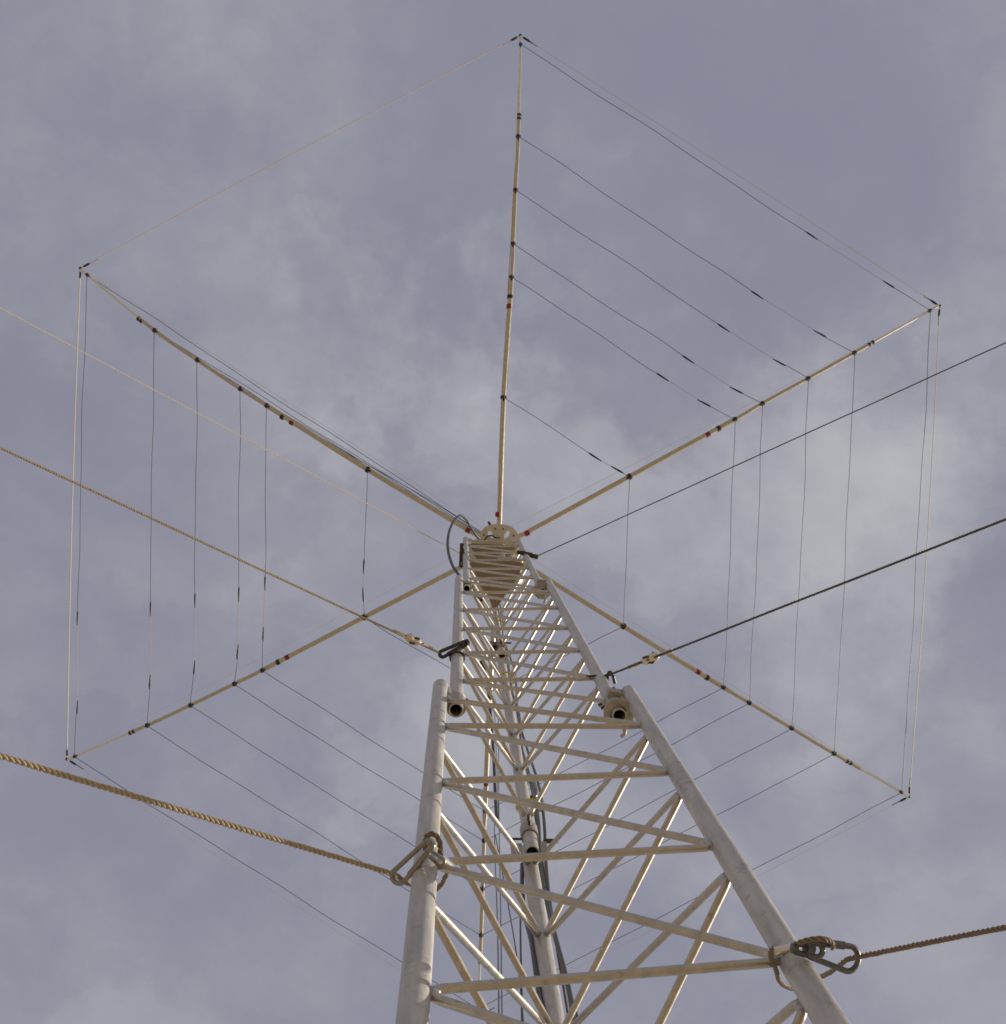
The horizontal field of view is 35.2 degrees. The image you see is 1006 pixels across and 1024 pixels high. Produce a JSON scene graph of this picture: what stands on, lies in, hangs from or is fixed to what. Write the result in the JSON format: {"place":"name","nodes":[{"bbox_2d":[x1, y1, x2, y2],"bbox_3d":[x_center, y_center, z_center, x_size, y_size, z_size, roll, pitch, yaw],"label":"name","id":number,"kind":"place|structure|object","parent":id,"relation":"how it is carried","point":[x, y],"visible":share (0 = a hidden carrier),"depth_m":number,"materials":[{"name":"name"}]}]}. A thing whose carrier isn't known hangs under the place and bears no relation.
{"place":"outdoors","nodes":[
{"label":"outdoors","id":0,"kind":"place"},
{"bbox_2d":[0,0,1005,1023],"label":"sky","id":1,"kind":"structure","parent":0,"point":[359,277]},
{"bbox_3d":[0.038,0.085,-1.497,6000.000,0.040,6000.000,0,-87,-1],"label":"ground","id":2,"kind":"structure","parent":0,"visible":0},
{"bbox_2d":[0,446,438,653],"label":"guy rope","id":3,"kind":"object","parent":2,"relation":"attached to","point":[410,638],"visible":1,"depth_m":3.95,"materials":[{"name":"fabric"}]},
{"bbox_2d":[0,307,459,552],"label":"guy rope","id":4,"kind":"object","parent":2,"relation":"attached to","point":[218,424],"visible":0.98,"depth_m":6.96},
{"bbox_2d":[395,537,850,1023],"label":"lattice tower","id":5,"kind":"structure","parent":2,"relation":"on","point":[815,1001],"depth_m":2.75,"materials":[{"name":"metal"}]},
{"bbox_2d":[0,753,448,891],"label":"guy rope","id":6,"kind":"object","parent":5,"relation":"attached to","point":[142,798],"visible":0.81,"depth_m":2.04,"materials":[{"name":"beige fabric"}]},
{"bbox_2d":[389,837,435,885],"bbox_3d":[-0.122,0.479,2.165,0.082,0.016,0.027,-44,-87,1],"label":"snap link","id":7,"kind":"object","parent":5,"relation":"attached to","point":[429,842],"visible":1,"depth_m":2.16,"materials":[{"name":"metal"}]},
{"bbox_2d":[424,848,445,866],"bbox_3d":[-0.092,0.474,2.175,0.015,0.012,0.035,-43,-87,1],"label":"snap link","id":8,"kind":"object","parent":5,"relation":"attached to","point":[434,861],"visible":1,"depth_m":2.17,"materials":[{"name":"metal"}]},
{"bbox_2d":[435,853,453,865],"bbox_3d":[-0.083,0.493,2.225,0.017,0.026,0.030,-42,-87,1],"label":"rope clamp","id":9,"kind":"object","parent":5,"relation":"attached to","point":[448,861],"visible":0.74,"depth_m":2.22,"materials":[{"name":"metal"}]},
{"bbox_2d":[438,639,469,658],"bbox_3d":[-0.134,0.377,4.364,0.092,0.065,0.027,-18,-86,0],"label":"snap link","id":10,"kind":"object","parent":5,"relation":"attached to","point":[464,643],"visible":1,"depth_m":4.36,"materials":[{"name":"metal"}]},
{"bbox_2d":[449,651,464,661],"bbox_3d":[-0.126,0.401,4.358,0.045,0.045,0.044,0,-87,-1],"label":"leg strap","id":11,"kind":"object","parent":5,"relation":"attached to","point":[460,652],"visible":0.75,"depth_m":4.34,"materials":[{"name":"metal"}]},
{"bbox_2d":[459,543,463,567],"bbox_3d":[-0.209,0.218,7.965,0.027,0.037,0.125,0,-87,-1],"label":"snap link","id":12,"kind":"object","parent":5,"relation":"attached to","point":[461,555],"visible":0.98,"depth_m":7.96,"materials":[{"name":"metal"}]},
{"bbox_2d":[446,514,482,601],"bbox_3d":[-0.184,0.199,7.974,0.128,2.907,0.283,-37,-87,1],"label":"coax cable","id":13,"kind":"object","parent":5,"relation":"attached to","point":[480,599],"visible":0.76,"depth_m":8.01,"materials":[{"name":"black rubber"}]},
{"bbox_2d":[480,660,497,818],"bbox_3d":[-0.044,0.724,5.301,0.025,1.502,0.237,-7,-87,-1],"label":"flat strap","id":14,"kind":"object","parent":5,"relation":"hanging from","point":[494,774],"visible":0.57,"depth_m":5.03,"materials":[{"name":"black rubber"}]},
{"bbox_2d":[494,714,498,819],"bbox_3d":[-0.020,0.789,5.079,0.008,0.951,0.164,2,-87,-2],"label":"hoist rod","id":15,"kind":"object","parent":5,"relation":"hanging from","point":[496,771],"visible":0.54,"depth_m":5.02,"materials":[{"name":"metal"}]},
{"bbox_2d":[494,824,499,1013],"bbox_3d":[0.020,0.898,1.605,0.017,5.900,0.318,-8,-87,-1],"label":"hoist cable","id":16,"kind":"object","parent":5,"relation":"attached to","point":[497,936],"visible":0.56,"depth_m":3.08,"materials":[{"name":"metal"}]},
{"bbox_2d":[498,719,502,1014],"bbox_3d":[0.013,0.862,2.354,0.049,7.400,0.330,-16,-86,-1],"label":"hoist cable","id":17,"kind":"object","parent":5,"relation":"attached to","point":[500,899],"visible":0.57,"depth_m":3.67,"materials":[{"name":"metal"}]},
{"bbox_2d":[490,642,511,649],"bbox_3d":[-0.012,0.558,6.591,0.097,0.114,0.024,0,-87,-1],"label":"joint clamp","id":18,"kind":"object","parent":5,"relation":"attached to","point":[494,645],"visible":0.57,"depth_m":6.55,"materials":[{"name":"black metal"}]},
{"bbox_2d":[495,834,523,1021],"bbox_3d":[0.073,0.934,1.508,0.021,5.700,0.239,6,-87,-2],"label":"hoist cable","id":19,"kind":"object","parent":5,"relation":"attached to","point":[510,917],"visible":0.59,"depth_m":3.51,"materials":[{"name":"metal"}]},
{"bbox_2d":[500,557,522,590],"bbox_3d":[0.014,0.308,7.918,0.170,0.270,0.170,0,-87,-1],"label":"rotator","id":20,"kind":"object","parent":5,"relation":"on","point":[521,580],"visible":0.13,"depth_m":7.80,"materials":[{"name":"metal"}]},
{"bbox_2d":[519,917,522,1020],"bbox_3d":[0.086,0.966,1.059,0.044,4.800,0.210,8,-87,-2],"label":"hoist rope","id":21,"kind":"object","parent":5,"relation":"hanging from","point":[520,928],"visible":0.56,"depth_m":3.21,"materials":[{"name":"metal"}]},
{"bbox_2d":[517,550,538,558],"bbox_3d":[0.124,0.214,8.009,0.112,0.069,0.027,13,-87,-2],"label":"snap link","id":22,"kind":"object","parent":5,"relation":"attached to","point":[531,555],"visible":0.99,"depth_m":8.00,"materials":[{"name":"metal"}]},
{"bbox_2d":[515,798,541,814],"bbox_3d":[0.067,0.750,4.032,0.071,0.067,0.059,0,-87,-1],"label":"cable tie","id":23,"kind":"object","parent":5,"relation":"attached to","point":[516,807],"visible":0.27,"depth_m":4.02,"materials":[{"name":"beige plastic"}]},
{"bbox_2d":[520,862,543,1014],"bbox_3d":[0.096,0.921,1.132,0.051,5.050,0.087,-34,-86,1],"label":"coax cable","id":24,"kind":"object","parent":5,"relation":"attached to","point":[534,960],"visible":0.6,"depth_m":3.05,"materials":[{"name":"black rubber"}]},
{"bbox_2d":[527,774,537,797],"bbox_3d":[0.075,0.747,4.318,0.036,0.139,0.039,0,-87,-1],"label":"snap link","id":25,"kind":"object","parent":5,"relation":"attached to","point":[535,787],"visible":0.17,"depth_m":4.30,"materials":[{"name":"metal"}]},
{"bbox_2d":[531,795,568,1012],"bbox_3d":[0.176,1.166,1.423,0.007,5.702,0.496,-6,-87,-1],"label":"cable","id":26,"kind":"object","parent":25,"relation":"hanging from","point":[565,996],"visible":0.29,"depth_m":3.15,"materials":[{"name":"black rubber"}]},
{"bbox_2d":[497,607,575,1021],"bbox_3d":[0.096,0.802,3.630,0.032,10.050,0.059,0,-87,-1],"label":"coax cable","id":27,"kind":"object","parent":5,"relation":"attached to","point":[560,957],"visible":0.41,"depth_m":3.54,"materials":[{"name":"black rubber"}]},
{"bbox_2d":[499,604,577,1016],"bbox_3d":[0.105,0.808,3.630,0.030,10.050,0.051,0,-87,-1],"label":"coax cable","id":28,"kind":"object","parent":5,"relation":"attached to","point":[544,837],"visible":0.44,"depth_m":3.95,"materials":[{"name":"black rubber"}]},
{"bbox_2d":[606,671,616,687],"bbox_3d":[0.277,0.431,4.048,0.028,0.031,0.053,0,-87,-1],"label":"snap link","id":29,"kind":"object","parent":5,"relation":"attached to","point":[609,673],"visible":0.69,"depth_m":4.04,"materials":[{"name":"metal"}]},
{"bbox_2d":[773,942,799,956],"bbox_3d":[0.335,0.517,1.876,0.034,0.016,0.010,-19,-86,0],"label":"shackle pin","id":30,"kind":"object","parent":5,"relation":"attached to","point":[782,949],"visible":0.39,"depth_m":1.87,"materials":[{"name":"metal"}]},
{"bbox_2d":[790,942,825,959],"bbox_3d":[0.355,0.510,1.843,0.042,0.016,0.021,0,-87,-1],"label":"shackle","id":31,"kind":"object","parent":5,"relation":"attached to","point":[795,950],"visible":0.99,"depth_m":1.84,"materials":[{"name":"grey metal"}]},
{"bbox_2d":[768,925,1005,990],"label":"guy rope","id":32,"kind":"object","parent":31,"relation":"attached to","point":[850,958],"visible":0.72,"depth_m":1.83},
{"bbox_2d":[802,940,860,973],"bbox_3d":[0.387,0.517,1.857,0.080,0.042,0.034,27,-88,-3],"label":"snap link","id":33,"kind":"object","parent":5,"relation":"attached to","point":[809,949],"visible":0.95,"depth_m":1.86,"materials":[{"name":"grey metal"}]},
{"bbox_3d":[-0.005,0.266,8.647,0.049,1.730,0.049,0,-87,-1],"label":"mast","id":34,"kind":"object","parent":5,"relation":"attached to","visible":0},
{"bbox_2d":[65,34,940,1009],"bbox_3d":[0.011,0.176,10.035,5.810,1.231,6.543,0,-87,-1],"label":"hexagonal antenna","id":35,"kind":"object","parent":34,"relation":"on","point":[499,528],"visible":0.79,"depth_m":10.00,"materials":[{"name":"beige metal"}]},
{"bbox_2d":[537,342,1005,555],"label":"guy rope","id":36,"kind":"object","parent":2,"relation":"attached to","point":[777,446],"visible":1,"depth_m":7.15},
{"bbox_2d":[586,518,1005,676],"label":"guy rope","id":37,"kind":"object","parent":2,"relation":"attached to","point":[652,658],"visible":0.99,"depth_m":3.76,"materials":[{"name":"fabric"}]}
]}

